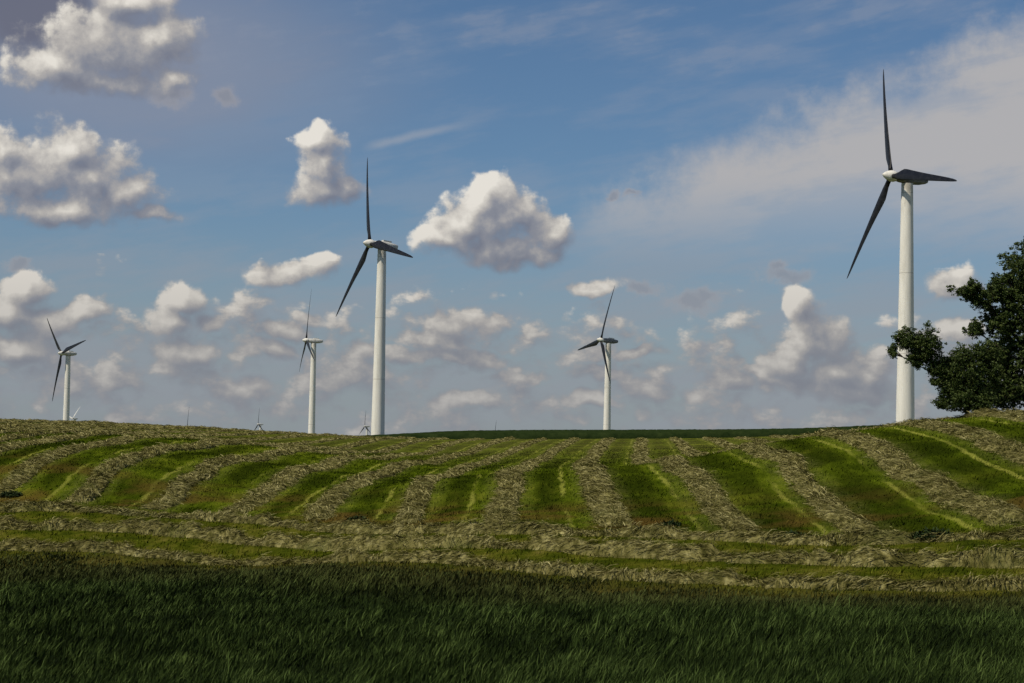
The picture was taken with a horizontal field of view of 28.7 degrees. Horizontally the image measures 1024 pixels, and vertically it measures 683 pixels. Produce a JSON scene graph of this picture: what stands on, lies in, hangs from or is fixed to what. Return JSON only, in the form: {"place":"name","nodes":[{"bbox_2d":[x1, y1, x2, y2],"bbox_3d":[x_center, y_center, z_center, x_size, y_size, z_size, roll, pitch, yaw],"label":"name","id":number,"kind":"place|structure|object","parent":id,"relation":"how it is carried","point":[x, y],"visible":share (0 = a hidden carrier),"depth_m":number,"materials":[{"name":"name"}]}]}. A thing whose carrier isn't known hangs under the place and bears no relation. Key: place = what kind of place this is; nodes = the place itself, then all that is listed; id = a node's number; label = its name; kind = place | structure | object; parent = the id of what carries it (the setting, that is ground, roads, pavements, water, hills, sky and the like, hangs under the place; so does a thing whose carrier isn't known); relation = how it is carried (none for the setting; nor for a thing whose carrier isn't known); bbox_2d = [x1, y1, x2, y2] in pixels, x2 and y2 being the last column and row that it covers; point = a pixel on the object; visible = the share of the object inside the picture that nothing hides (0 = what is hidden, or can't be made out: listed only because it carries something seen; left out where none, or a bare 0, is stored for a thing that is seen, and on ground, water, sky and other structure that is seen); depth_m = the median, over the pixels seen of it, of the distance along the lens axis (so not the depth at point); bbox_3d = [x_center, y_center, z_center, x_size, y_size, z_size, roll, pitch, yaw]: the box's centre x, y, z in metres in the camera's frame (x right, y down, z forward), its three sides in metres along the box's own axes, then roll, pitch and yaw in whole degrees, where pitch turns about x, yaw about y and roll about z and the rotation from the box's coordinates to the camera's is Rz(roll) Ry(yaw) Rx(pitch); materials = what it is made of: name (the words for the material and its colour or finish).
{"place":"outdoors","nodes":[
{"label":"outdoors","id":0,"kind":"place"},
{"bbox_2d":[0,416,1023,603],"bbox_3d":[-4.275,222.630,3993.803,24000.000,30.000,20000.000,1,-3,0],"label":"field ground","id":1,"kind":"structure","parent":0,"point":[544,445],"depth_m":135.85,"materials":[{"name":"green plant"}]},
{"bbox_2d":[0,490,22,496],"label":"weed tuft","id":2,"kind":"object","parent":1,"relation":"on","point":[11,493],"visible":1,"depth_m":152.24,"materials":[{"name":"green plant"}]},
{"bbox_2d":[47,319,85,420],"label":"wind turbine","id":3,"kind":"object","parent":1,"relation":"on","point":[67,353],"visible":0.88,"depth_m":983.34,"materials":[{"name":"paint"}]},
{"bbox_2d":[255,408,262,429],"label":"wind turbine","id":4,"kind":"object","parent":1,"relation":"on","point":[260,428],"visible":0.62,"depth_m":2947.69,"materials":[{"name":"paint"}]},
{"bbox_2d":[299,290,322,432],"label":"wind turbine","id":5,"kind":"object","parent":1,"relation":"on","point":[312,394],"visible":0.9,"depth_m":950.04,"materials":[{"name":"paint"}]},
{"bbox_2d":[347,515,367,519],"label":"weed tuft","id":6,"kind":"object","parent":1,"relation":"on","point":[353,517],"visible":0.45,"depth_m":133.37,"materials":[{"name":"green plant"}]},
{"bbox_2d":[360,414,369,434],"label":"wind turbine","id":7,"kind":"object","parent":1,"relation":"on","point":[366,427],"visible":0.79,"depth_m":3097.79,"materials":[{"name":"paint"}]},
{"bbox_2d":[336,157,412,434],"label":"wind turbine","id":8,"kind":"object","parent":1,"relation":"on","point":[378,397],"visible":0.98,"depth_m":520.41,"materials":[{"name":"paint"}]},
{"bbox_2d":[0,544,1023,682],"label":"tall grass","id":9,"kind":"structure","parent":1,"relation":"on","point":[302,623],"depth_m":68.40,"materials":[{"name":"green plant"}]},
{"bbox_2d":[0,408,1023,592],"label":"cut hay","id":10,"kind":"object","parent":1,"relation":"on","point":[501,508],"visible":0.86,"depth_m":128.32},
{"bbox_2d":[578,287,617,429],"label":"wind turbine","id":11,"kind":"object","parent":1,"relation":"on","point":[606,351],"visible":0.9,"depth_m":869.35,"materials":[{"name":"paint"}]},
{"bbox_2d":[352,425,882,438],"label":"crop","id":12,"kind":"object","parent":1,"relation":"on","point":[617,434],"visible":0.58,"depth_m":401.67,"materials":[{"name":"green plant"}]},
{"bbox_2d":[660,519,681,525],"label":"weed tuft","id":13,"kind":"object","parent":1,"relation":"on","point":[671,522],"visible":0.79,"depth_m":113.42,"materials":[{"name":"green plant"}]},
{"bbox_2d":[781,529,806,537],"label":"weed tuft","id":14,"kind":"object","parent":1,"relation":"on","point":[791,532],"visible":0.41,"depth_m":105.99,"materials":[{"name":"green plant"}]},
{"bbox_2d":[847,69,956,422],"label":"wind turbine","id":15,"kind":"object","parent":1,"relation":"on","point":[907,179],"visible":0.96,"depth_m":395.33,"materials":[{"name":"paint"}]},
{"bbox_2d":[909,526,953,538],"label":"weed tuft","id":16,"kind":"object","parent":1,"relation":"on","point":[926,530],"visible":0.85,"depth_m":100.28,"materials":[{"name":"green plant"}]},
{"bbox_2d":[886,320,1010,413],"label":"leafy tree","id":17,"kind":"object","parent":1,"relation":"on","point":[966,389],"visible":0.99,"depth_m":171.50,"materials":[{"name":"green plant"}]},
{"bbox_2d":[946,236,1023,411],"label":"leafy tree","id":18,"kind":"object","parent":1,"relation":"on","point":[1005,320],"visible":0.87,"depth_m":176.38,"materials":[{"name":"green plant"}]},
{"bbox_2d":[0,0,1023,434],"label":"sky","id":19,"kind":"structure","parent":0,"point":[179,179],"materials":[{"name":"blue"}]}
]}

